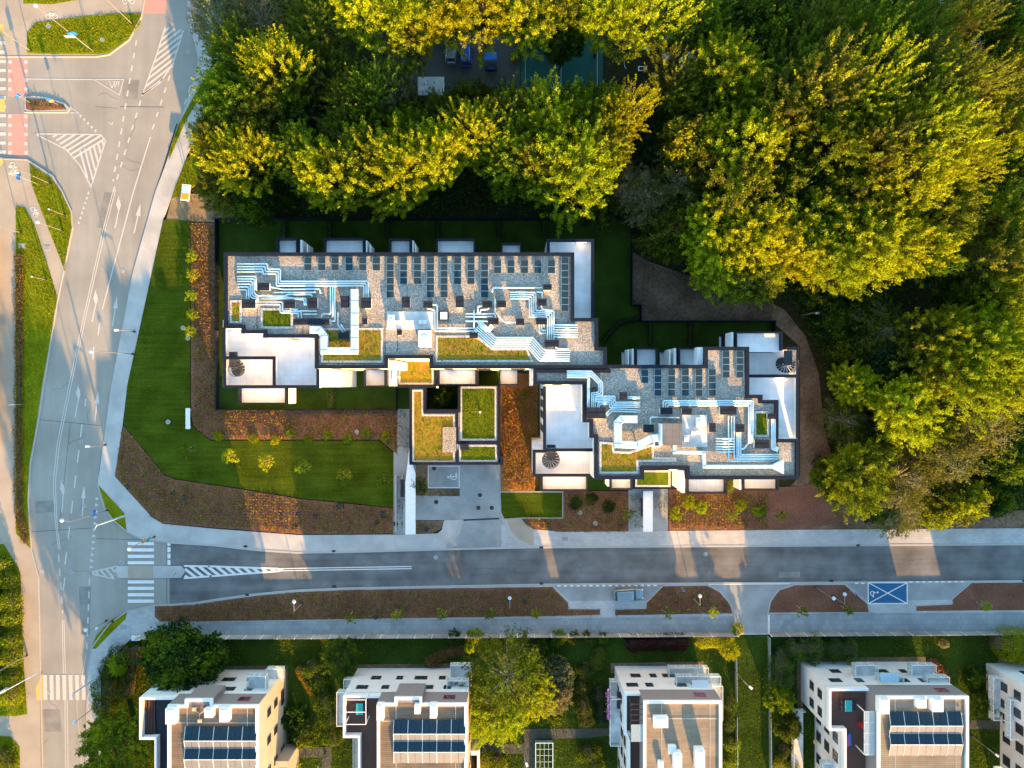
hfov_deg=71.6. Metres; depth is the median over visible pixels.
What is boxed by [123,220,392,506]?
lawn
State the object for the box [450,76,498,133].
forest tree
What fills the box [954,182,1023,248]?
forest tree
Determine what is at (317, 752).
garden path
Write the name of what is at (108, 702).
hedge
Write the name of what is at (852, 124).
forest tree
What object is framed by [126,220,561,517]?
lawn grass
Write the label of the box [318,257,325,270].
solar panel row
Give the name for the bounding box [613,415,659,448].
air duct
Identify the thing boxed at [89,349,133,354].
street lamp
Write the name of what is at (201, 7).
forest tree
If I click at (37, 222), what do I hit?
street lamp
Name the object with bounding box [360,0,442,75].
forest tree
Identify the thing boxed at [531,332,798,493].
apartment building
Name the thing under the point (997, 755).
street lamp
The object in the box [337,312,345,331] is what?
pipe run
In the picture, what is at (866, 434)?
forest tree
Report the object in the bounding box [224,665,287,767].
gravel skirt
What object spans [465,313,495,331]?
pipe run
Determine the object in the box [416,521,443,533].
bed corner
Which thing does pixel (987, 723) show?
garden path
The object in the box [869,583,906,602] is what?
blue parking space
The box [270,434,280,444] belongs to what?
bed shrub
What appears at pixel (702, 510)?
bed shrub
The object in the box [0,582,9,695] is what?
hedge
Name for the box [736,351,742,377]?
solar panel row
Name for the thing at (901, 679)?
window
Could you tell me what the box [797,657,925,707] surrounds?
gravel skirt wide
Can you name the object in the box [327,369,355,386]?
bay window
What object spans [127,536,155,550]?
street lamp
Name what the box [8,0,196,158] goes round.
cycle crossing
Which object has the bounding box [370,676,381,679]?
window
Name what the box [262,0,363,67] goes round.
forest tree
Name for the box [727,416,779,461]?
pipe run
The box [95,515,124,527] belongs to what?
overhead mast
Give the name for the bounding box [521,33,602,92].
sports court
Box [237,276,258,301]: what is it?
pipe run
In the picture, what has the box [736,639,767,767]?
mown strip
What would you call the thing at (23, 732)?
path
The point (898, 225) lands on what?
forest tree
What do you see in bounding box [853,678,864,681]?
window
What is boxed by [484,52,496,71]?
parked car
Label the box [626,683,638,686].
window
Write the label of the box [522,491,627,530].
planting bed
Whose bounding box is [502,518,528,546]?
apron kerb
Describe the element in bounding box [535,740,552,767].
pergola
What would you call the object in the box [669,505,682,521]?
bed shrub
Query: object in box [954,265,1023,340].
forest tree
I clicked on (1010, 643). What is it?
tree
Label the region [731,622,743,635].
garden shrub
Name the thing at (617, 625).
footway
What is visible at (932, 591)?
parking bay
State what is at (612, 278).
garden lawn
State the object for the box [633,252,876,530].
soil track
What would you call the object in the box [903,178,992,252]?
forest tree
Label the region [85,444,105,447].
street lamp
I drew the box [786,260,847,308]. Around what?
forest tree
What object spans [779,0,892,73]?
forest tree
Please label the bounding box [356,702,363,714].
dining table
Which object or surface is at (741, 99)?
forest tree
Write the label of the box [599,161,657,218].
forest tree
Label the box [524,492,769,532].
bed plants
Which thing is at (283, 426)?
bed plants
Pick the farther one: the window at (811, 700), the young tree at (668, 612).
the young tree at (668, 612)
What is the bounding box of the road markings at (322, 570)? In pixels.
[10,0,963,632]
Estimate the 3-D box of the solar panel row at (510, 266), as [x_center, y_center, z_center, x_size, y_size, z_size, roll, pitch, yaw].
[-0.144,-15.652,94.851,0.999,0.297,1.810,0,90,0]
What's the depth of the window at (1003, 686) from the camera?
106.82 m
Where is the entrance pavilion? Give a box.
[396,361,502,464]
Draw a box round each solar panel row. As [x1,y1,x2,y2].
[304,257,311,270]
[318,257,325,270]
[331,257,338,270]
[345,257,352,270]
[359,257,366,270]
[373,257,379,270]
[386,257,393,297]
[400,257,406,283]
[414,257,420,283]
[427,257,433,297]
[440,257,447,297]
[454,257,460,283]
[467,257,474,283]
[481,257,487,297]
[494,260,500,273]
[507,260,514,273]
[521,260,527,273]
[534,260,541,273]
[548,260,554,273]
[561,257,568,310]
[641,370,647,382]
[654,369,661,395]
[668,369,674,395]
[682,369,688,395]
[695,369,702,395]
[708,369,715,395]
[722,351,729,377]
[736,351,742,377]
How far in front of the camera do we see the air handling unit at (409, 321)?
94.22 m
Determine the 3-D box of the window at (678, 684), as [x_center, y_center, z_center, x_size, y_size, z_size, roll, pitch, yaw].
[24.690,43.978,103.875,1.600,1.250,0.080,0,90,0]
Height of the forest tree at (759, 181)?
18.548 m
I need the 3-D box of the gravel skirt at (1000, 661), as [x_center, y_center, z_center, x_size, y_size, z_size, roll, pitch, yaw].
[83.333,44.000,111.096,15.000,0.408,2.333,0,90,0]
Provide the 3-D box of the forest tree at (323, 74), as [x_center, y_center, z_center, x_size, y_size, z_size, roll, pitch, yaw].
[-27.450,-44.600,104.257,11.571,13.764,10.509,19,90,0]
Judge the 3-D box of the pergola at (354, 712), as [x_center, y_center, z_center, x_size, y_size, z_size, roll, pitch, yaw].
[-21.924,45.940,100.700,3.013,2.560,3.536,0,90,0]
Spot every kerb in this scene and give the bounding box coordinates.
[0,0,1023,767]
[442,521,462,544]
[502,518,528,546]
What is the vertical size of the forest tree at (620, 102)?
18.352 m
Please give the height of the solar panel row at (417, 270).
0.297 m
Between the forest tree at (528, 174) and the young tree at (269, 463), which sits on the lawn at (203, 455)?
the young tree at (269, 463)
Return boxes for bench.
[131,635,140,640]
[185,408,190,428]
[400,479,403,496]
[641,498,642,515]
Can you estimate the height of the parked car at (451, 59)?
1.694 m
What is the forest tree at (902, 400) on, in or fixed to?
on the ground at (917, 296)
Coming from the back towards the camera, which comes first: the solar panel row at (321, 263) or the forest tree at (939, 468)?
the forest tree at (939, 468)
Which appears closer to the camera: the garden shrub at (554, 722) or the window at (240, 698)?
the window at (240, 698)
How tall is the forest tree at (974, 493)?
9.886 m
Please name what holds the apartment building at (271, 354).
on the ground at (917, 296)
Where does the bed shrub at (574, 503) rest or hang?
on the planting bed at (556, 523)
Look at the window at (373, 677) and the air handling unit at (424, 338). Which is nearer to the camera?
the air handling unit at (424, 338)
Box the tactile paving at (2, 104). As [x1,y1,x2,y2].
[0,24,42,699]
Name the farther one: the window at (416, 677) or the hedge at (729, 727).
the hedge at (729, 727)
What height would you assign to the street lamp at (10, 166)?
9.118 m
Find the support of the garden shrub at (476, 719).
on the garden ground at (374, 653)
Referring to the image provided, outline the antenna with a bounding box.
[192,707,204,722]
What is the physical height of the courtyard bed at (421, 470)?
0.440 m
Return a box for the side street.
[170,544,1023,603]
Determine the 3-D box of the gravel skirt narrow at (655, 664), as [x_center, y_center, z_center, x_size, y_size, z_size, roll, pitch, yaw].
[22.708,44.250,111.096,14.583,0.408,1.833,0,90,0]
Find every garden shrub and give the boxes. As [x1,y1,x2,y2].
[282,704,307,734]
[288,715,321,750]
[446,627,462,644]
[463,643,473,653]
[466,627,483,645]
[472,705,497,733]
[521,389,528,396]
[530,708,550,725]
[534,638,554,664]
[543,708,562,727]
[550,628,565,646]
[566,629,580,644]
[582,629,593,642]
[598,631,608,643]
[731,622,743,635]
[811,451,825,468]
[937,638,949,648]
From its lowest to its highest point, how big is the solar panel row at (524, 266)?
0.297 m
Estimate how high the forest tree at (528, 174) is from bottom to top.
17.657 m
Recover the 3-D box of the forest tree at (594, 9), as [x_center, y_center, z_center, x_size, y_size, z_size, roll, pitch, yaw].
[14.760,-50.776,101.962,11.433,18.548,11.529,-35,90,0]
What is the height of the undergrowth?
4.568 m
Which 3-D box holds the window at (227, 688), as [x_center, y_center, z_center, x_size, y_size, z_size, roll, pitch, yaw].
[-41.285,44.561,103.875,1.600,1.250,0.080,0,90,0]
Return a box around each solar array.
[184,726,256,751]
[184,745,256,767]
[393,720,465,741]
[393,738,465,762]
[889,712,962,736]
[889,730,962,755]
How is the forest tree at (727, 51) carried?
on the ground at (917, 296)
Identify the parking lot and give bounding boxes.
[373,32,519,99]
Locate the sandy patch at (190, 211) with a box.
[166,194,237,221]
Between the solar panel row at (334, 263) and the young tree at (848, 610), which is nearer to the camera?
the solar panel row at (334, 263)
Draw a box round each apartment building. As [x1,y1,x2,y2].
[222,238,606,403]
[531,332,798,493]
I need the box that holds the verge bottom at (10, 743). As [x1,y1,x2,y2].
[0,736,19,767]
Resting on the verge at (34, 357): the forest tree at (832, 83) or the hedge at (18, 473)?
the hedge at (18, 473)
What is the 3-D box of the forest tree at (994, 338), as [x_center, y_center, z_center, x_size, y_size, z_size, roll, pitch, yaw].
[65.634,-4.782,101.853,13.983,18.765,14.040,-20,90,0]
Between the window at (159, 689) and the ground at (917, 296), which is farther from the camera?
the ground at (917, 296)
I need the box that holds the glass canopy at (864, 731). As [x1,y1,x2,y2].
[855,704,874,754]
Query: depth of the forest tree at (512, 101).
98.52 m
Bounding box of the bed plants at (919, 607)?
[773,585,1023,611]
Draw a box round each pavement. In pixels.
[87,582,1023,762]
[501,525,1023,546]
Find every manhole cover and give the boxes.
[19,243,25,247]
[44,245,50,249]
[336,503,343,507]
[381,510,385,517]
[383,623,389,627]
[561,536,567,540]
[562,620,568,624]
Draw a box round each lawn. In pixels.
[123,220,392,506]
[219,221,771,490]
[501,492,561,517]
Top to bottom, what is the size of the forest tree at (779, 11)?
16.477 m
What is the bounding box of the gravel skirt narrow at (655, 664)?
[611,662,703,672]
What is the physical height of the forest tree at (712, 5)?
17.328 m
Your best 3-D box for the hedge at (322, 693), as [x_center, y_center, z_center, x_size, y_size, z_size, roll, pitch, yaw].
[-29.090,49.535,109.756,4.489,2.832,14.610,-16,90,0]
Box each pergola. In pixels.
[145,700,154,734]
[345,692,369,724]
[535,740,552,767]
[628,696,642,741]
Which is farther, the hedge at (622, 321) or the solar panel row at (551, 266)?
the hedge at (622, 321)
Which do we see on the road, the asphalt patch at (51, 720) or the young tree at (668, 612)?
the asphalt patch at (51, 720)
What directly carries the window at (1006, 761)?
in the row house at (1005, 684)
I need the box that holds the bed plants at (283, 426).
[190,221,398,454]
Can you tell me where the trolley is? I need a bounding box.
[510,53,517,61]
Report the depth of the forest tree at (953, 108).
91.83 m
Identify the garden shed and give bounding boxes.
[418,77,444,98]
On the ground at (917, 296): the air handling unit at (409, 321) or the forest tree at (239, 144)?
the forest tree at (239, 144)
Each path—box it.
[0,159,71,767]
[299,747,331,767]
[480,728,608,767]
[970,720,999,728]
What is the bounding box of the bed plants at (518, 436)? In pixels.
[502,387,537,490]
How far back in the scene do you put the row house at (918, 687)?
101.98 m
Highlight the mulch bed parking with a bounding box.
[615,586,731,614]
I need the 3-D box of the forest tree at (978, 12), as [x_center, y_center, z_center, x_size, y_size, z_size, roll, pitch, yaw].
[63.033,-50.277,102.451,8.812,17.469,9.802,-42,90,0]
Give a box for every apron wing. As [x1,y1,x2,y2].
[442,520,457,541]
[506,518,533,544]
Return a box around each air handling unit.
[388,315,394,326]
[406,320,413,323]
[418,330,431,346]
[683,435,688,441]
[691,431,699,434]
[695,417,701,426]
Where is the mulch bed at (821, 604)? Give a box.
[769,585,868,612]
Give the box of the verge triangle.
[99,486,125,529]
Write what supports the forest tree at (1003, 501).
on the ground at (917, 296)
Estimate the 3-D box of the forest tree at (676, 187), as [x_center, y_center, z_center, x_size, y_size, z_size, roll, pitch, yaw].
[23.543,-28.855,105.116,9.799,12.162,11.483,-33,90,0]
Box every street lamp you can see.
[1,30,31,51]
[9,165,50,184]
[33,3,91,49]
[36,220,63,231]
[59,509,107,521]
[72,700,101,724]
[84,620,107,632]
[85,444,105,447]
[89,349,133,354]
[107,0,133,24]
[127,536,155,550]
[522,741,527,766]
[733,668,752,689]
[970,734,998,757]
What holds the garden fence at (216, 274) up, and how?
on the ground at (917, 296)
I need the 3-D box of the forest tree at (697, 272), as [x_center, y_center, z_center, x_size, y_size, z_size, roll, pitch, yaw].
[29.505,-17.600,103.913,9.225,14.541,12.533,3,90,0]
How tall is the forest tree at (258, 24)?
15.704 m
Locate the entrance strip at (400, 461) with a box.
[393,409,414,533]
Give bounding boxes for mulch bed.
[115,426,392,533]
[155,587,599,621]
[191,223,396,452]
[501,373,537,490]
[668,484,852,529]
[769,585,868,612]
[916,583,1023,610]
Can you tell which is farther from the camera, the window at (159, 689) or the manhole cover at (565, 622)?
the manhole cover at (565, 622)
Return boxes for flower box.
[604,689,611,719]
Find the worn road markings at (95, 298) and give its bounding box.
[0,27,190,767]
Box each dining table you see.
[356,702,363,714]
[843,699,851,711]
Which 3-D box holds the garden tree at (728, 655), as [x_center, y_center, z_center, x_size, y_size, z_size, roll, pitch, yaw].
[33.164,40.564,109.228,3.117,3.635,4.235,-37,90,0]
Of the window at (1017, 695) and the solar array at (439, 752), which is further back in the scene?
the window at (1017, 695)
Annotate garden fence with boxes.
[214,217,641,330]
[215,340,397,410]
[642,320,776,331]
[734,659,737,767]
[768,636,771,767]
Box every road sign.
[8,172,36,183]
[65,31,92,50]
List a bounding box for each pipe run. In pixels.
[237,263,368,297]
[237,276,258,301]
[254,286,320,317]
[320,286,335,321]
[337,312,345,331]
[427,304,477,331]
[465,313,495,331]
[473,299,515,328]
[474,324,569,361]
[491,287,542,291]
[510,291,554,339]
[538,325,545,333]
[554,324,577,337]
[567,370,602,406]
[595,395,639,415]
[649,416,679,423]
[662,400,753,442]
[715,438,734,452]
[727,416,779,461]
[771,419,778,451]
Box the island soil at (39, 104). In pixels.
[26,98,66,110]
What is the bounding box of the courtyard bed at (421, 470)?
[416,465,427,495]
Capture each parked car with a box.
[444,39,456,64]
[459,40,471,67]
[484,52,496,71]
[613,587,643,601]
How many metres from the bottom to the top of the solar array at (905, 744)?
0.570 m
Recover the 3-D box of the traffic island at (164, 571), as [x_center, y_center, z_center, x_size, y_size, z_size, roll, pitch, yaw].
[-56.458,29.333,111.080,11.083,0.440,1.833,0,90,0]
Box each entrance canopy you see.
[405,451,415,533]
[641,491,652,531]
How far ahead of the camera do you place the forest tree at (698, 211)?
99.00 m
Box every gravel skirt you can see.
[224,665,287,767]
[355,663,474,767]
[998,659,1022,662]
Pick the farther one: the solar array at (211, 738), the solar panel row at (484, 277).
the solar array at (211, 738)
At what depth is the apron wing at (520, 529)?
110.87 m
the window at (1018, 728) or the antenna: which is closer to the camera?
the antenna
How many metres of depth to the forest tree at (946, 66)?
92.70 m
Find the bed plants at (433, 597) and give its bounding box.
[155,586,731,621]
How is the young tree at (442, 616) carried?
on the mulch bed at (426, 612)
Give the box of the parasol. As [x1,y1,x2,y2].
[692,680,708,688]
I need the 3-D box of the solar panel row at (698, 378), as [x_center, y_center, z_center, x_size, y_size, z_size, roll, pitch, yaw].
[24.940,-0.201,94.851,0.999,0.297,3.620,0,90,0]
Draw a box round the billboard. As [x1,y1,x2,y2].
[180,184,191,201]
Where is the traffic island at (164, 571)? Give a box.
[115,566,185,577]
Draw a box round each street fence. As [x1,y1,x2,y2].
[133,632,738,639]
[768,631,1023,636]
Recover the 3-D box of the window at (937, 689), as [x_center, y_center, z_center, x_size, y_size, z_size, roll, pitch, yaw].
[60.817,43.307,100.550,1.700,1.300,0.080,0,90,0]
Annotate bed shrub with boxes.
[213,431,223,440]
[248,433,258,443]
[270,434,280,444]
[283,428,295,437]
[303,433,312,443]
[322,429,332,440]
[342,432,352,443]
[359,427,370,437]
[381,431,390,441]
[569,496,582,509]
[585,492,599,505]
[601,500,615,512]
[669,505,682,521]
[682,494,695,509]
[694,500,706,514]
[733,498,748,511]
[751,503,766,517]
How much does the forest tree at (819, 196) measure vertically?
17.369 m
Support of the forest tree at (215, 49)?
on the ground at (917, 296)
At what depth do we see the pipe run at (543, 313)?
94.59 m
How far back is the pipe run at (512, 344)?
94.59 m
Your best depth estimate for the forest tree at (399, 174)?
96.19 m
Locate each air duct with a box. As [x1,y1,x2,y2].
[309,289,358,354]
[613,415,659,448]
[672,445,783,473]
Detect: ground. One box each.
[29,0,1023,665]
[101,635,1023,767]
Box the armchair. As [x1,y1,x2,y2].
[857,721,863,728]
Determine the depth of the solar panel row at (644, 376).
94.74 m
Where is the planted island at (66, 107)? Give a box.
[24,96,68,111]
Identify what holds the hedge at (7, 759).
on the verge bottom at (10, 743)
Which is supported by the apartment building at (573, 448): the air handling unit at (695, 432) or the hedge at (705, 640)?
the air handling unit at (695, 432)
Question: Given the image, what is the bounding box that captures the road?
[0,0,197,767]
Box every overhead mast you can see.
[0,673,37,693]
[72,674,99,697]
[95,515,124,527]
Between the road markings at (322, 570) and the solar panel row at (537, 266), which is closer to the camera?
the solar panel row at (537, 266)
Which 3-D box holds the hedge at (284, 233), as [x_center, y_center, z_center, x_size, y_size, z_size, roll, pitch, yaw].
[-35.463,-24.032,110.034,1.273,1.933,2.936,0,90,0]
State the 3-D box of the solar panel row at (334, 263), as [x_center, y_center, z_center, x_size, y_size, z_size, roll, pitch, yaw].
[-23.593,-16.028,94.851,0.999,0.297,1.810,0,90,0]
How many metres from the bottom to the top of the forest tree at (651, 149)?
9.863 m
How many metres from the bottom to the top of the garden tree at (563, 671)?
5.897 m
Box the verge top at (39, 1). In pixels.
[23,0,73,3]
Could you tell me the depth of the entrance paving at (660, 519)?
110.86 m
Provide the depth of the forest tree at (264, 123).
98.33 m
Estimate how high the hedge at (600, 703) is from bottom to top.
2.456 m
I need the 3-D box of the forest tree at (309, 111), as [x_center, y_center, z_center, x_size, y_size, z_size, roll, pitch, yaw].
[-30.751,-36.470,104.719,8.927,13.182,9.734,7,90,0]
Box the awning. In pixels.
[880,673,898,682]
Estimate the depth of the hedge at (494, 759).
109.86 m
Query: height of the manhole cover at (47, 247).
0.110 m
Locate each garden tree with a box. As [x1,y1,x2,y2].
[74,705,153,767]
[74,750,128,767]
[107,650,130,676]
[136,613,229,692]
[320,636,361,684]
[409,476,427,496]
[434,386,452,408]
[450,622,560,729]
[460,670,532,752]
[494,660,558,726]
[529,676,573,715]
[538,654,575,691]
[716,639,740,661]
[762,678,797,715]
[770,710,802,743]
[961,664,987,688]
[969,689,1003,720]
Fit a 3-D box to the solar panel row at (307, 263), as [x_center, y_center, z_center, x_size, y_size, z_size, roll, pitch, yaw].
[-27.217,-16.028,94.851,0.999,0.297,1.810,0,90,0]
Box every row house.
[139,666,298,767]
[336,662,479,767]
[609,665,722,767]
[791,662,968,767]
[986,663,1023,767]
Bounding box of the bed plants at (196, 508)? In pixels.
[116,429,394,533]
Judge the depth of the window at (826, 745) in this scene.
106.69 m
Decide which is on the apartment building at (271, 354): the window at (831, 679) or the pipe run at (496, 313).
the pipe run at (496, 313)
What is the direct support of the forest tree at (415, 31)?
on the ground at (917, 296)
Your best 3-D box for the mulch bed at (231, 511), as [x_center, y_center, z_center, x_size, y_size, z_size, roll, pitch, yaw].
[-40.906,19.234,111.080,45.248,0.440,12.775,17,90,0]
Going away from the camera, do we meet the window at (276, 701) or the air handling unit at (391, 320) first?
the air handling unit at (391, 320)
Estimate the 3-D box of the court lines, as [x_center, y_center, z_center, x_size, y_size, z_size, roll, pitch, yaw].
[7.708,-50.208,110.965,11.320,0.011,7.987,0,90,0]
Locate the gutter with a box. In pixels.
[33,106,498,539]
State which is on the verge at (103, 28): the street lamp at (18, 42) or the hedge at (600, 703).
the street lamp at (18, 42)
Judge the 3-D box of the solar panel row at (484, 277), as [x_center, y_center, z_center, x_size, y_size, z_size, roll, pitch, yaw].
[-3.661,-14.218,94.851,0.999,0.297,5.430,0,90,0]
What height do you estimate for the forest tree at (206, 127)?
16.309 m
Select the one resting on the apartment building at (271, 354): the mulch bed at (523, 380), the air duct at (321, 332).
the air duct at (321, 332)
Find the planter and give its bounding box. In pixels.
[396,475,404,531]
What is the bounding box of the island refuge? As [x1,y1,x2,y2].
[128,565,153,577]
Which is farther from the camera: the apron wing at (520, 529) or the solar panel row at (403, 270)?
the apron wing at (520, 529)
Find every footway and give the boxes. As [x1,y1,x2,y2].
[154,616,733,634]
[769,612,1023,632]
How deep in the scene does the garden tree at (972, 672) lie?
108.79 m
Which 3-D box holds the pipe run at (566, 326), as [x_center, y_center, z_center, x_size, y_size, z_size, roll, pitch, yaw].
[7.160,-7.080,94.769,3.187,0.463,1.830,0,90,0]
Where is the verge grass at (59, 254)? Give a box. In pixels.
[0,0,205,767]
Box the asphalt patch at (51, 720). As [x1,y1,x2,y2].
[35,80,799,731]
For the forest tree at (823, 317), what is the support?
on the ground at (917, 296)
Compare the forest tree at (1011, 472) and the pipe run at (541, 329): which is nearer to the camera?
the pipe run at (541, 329)
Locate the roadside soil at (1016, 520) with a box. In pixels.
[874,510,1023,528]
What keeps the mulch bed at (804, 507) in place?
on the ground at (917, 296)
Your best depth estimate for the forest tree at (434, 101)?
100.04 m
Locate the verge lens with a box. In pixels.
[92,612,126,648]
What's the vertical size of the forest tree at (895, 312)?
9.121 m
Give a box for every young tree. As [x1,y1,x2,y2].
[180,442,196,456]
[182,325,196,336]
[184,290,196,301]
[185,249,197,262]
[185,269,198,282]
[186,308,199,320]
[221,448,239,463]
[258,454,274,471]
[294,456,310,473]
[336,468,352,486]
[346,611,356,623]
[375,473,392,486]
[390,609,401,620]
[437,608,447,619]
[484,607,495,621]
[530,609,542,618]
[621,509,634,521]
[663,607,673,619]
[708,606,718,618]
[725,510,737,521]
[774,510,788,521]
[796,605,808,618]
[840,604,855,616]
[977,601,992,610]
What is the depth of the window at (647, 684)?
103.76 m
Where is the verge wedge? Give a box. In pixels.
[30,164,71,270]
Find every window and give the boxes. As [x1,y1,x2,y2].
[156,687,170,690]
[221,677,236,680]
[226,687,235,690]
[237,697,251,700]
[267,706,270,717]
[267,734,270,745]
[274,697,277,708]
[274,724,277,735]
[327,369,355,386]
[355,685,368,688]
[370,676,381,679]
[381,685,389,688]
[389,361,407,370]
[414,676,427,679]
[426,685,433,688]
[443,695,455,698]
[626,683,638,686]
[630,674,640,676]
[645,683,653,686]
[662,674,674,676]
[669,469,684,474]
[675,683,686,686]
[693,347,702,364]
[693,692,706,696]
[810,680,813,691]
[810,697,813,708]
[816,729,820,743]
[816,752,820,764]
[817,687,821,699]
[817,705,821,717]
[824,738,828,752]
[828,669,841,672]
[828,678,842,681]
[832,731,837,744]
[832,748,837,763]
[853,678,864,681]
[874,669,887,671]
[899,678,910,681]
[933,688,949,691]
[1001,681,1006,692]
[1001,698,1004,708]
[1003,731,1009,745]
[1003,754,1009,767]
[1014,689,1020,701]
[1014,707,1020,719]
[1015,722,1022,735]
[1015,740,1022,754]
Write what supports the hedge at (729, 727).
on the garden ground at (374, 653)
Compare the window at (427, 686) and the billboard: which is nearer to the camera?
the window at (427, 686)
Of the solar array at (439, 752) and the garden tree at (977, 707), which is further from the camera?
the garden tree at (977, 707)
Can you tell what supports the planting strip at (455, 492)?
on the driveway at (483, 480)
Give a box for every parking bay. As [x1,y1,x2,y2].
[554,585,662,600]
[846,583,968,600]
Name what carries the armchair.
on the row house at (918, 687)
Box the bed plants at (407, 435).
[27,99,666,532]
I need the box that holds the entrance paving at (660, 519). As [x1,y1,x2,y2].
[628,489,667,530]
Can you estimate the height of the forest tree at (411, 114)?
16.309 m
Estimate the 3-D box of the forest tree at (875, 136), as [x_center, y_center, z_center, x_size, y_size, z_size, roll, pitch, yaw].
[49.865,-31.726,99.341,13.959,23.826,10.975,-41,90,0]
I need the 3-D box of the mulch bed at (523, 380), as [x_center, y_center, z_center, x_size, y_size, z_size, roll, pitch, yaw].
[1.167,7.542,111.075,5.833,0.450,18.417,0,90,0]
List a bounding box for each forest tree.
[183,100,264,171]
[185,0,250,60]
[189,56,264,158]
[189,117,285,197]
[192,145,253,223]
[198,6,273,91]
[211,60,316,163]
[220,165,286,228]
[221,0,298,50]
[226,24,314,106]
[259,118,339,197]
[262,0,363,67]
[274,99,322,167]
[280,31,361,106]
[288,131,373,221]
[312,95,385,167]
[317,114,405,197]
[318,62,377,123]
[329,0,417,54]
[333,54,413,127]
[349,111,442,222]
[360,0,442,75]
[364,67,419,115]
[378,116,469,192]
[381,100,445,184]
[384,1,438,78]
[402,0,476,47]
[416,87,470,161]
[430,93,513,173]
[431,0,517,68]
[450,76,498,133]
[472,109,541,205]
[477,71,541,138]
[484,0,562,61]
[501,128,581,197]
[507,0,583,52]
[517,65,589,146]
[524,109,625,238]
[542,16,586,69]
[551,70,637,150]
[569,178,624,238]
[571,104,635,180]
[575,0,661,64]
[588,74,663,148]
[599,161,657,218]
[600,0,704,56]
[613,164,673,236]
[629,198,702,265]
[636,130,681,181]
[643,36,721,116]
[644,157,705,212]
[654,97,749,188]
[657,0,742,57]
[665,68,733,146]
[674,187,750,281]
[683,142,778,223]
[686,217,749,305]
[689,0,768,48]
[689,23,773,111]
[695,96,792,195]
[713,241,787,310]
[715,188,797,286]
[716,73,780,151]
[730,0,809,76]
[738,65,831,156]
[746,143,828,229]
[758,18,844,115]
[764,204,850,293]
[765,178,863,253]
[775,101,875,193]
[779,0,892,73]
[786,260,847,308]
[789,216,880,301]
[790,22,890,139]
[805,155,922,240]
[806,295,860,344]
[807,452,862,501]
[815,437,901,524]
[816,392,873,451]
[820,316,888,372]
[826,358,885,410]
[827,188,931,292]
[829,18,935,141]
[830,0,934,87]
[832,86,945,195]
[840,275,904,324]
[841,110,969,225]
[843,414,908,467]
[847,297,917,365]
[852,334,915,399]
[857,485,903,526]
[863,445,938,520]
[867,477,931,542]
[868,25,1003,123]
[868,212,967,287]
[868,370,949,455]
[879,0,967,76]
[882,65,994,183]
[885,332,964,409]
[890,302,985,368]
[900,402,963,465]
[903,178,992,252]
[906,424,996,492]
[914,337,1018,439]
[916,102,1017,202]
[916,485,957,531]
[918,47,1023,123]
[924,473,993,527]
[925,0,1013,56]
[927,272,1003,333]
[934,300,1023,400]
[940,380,1023,463]
[948,219,1023,301]
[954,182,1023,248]
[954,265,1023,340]
[957,4,1023,75]
[959,340,1023,423]
[965,468,1019,519]
[970,137,1023,202]
[971,427,1023,485]
[972,85,1023,165]
[975,30,1023,116]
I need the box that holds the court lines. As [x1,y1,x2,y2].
[525,52,597,86]
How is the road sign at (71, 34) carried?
on the verge at (103, 28)
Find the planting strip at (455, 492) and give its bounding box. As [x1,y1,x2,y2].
[428,489,459,495]
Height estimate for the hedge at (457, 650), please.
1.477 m
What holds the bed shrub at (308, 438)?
on the mulch bed at (328, 414)
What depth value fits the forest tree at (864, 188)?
95.47 m
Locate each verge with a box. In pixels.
[16,206,56,547]
[27,13,140,54]
[171,153,201,198]
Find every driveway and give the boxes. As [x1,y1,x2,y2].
[414,465,503,547]
[712,584,791,632]
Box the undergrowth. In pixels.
[191,0,1023,532]
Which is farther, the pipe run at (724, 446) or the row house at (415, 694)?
the row house at (415, 694)
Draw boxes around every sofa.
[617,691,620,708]
[847,733,850,746]
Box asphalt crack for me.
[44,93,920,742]
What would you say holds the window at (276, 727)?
in the row house at (256, 699)
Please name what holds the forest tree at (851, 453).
on the ground at (917, 296)
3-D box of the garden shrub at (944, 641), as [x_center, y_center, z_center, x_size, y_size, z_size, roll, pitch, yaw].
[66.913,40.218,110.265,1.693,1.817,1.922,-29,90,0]
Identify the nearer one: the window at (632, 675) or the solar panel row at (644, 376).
the solar panel row at (644, 376)
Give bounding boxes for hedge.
[0,556,25,707]
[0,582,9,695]
[0,744,16,767]
[11,252,28,543]
[89,643,130,736]
[112,645,145,698]
[280,220,287,237]
[295,665,314,695]
[301,657,343,749]
[320,632,605,640]
[326,220,333,237]
[326,388,335,408]
[383,220,391,238]
[425,644,464,667]
[434,220,441,238]
[480,745,509,767]
[495,220,502,237]
[540,220,546,238]
[555,652,574,686]
[572,661,596,728]
[575,742,606,767]
[587,646,606,671]
[588,685,607,725]
[602,314,639,342]
[624,632,689,652]
[646,322,653,346]
[687,323,694,346]
[694,632,734,649]
[722,696,737,733]
[723,736,740,767]
[727,479,734,492]
[762,632,858,692]
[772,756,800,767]
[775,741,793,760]
[927,658,951,681]
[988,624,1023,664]

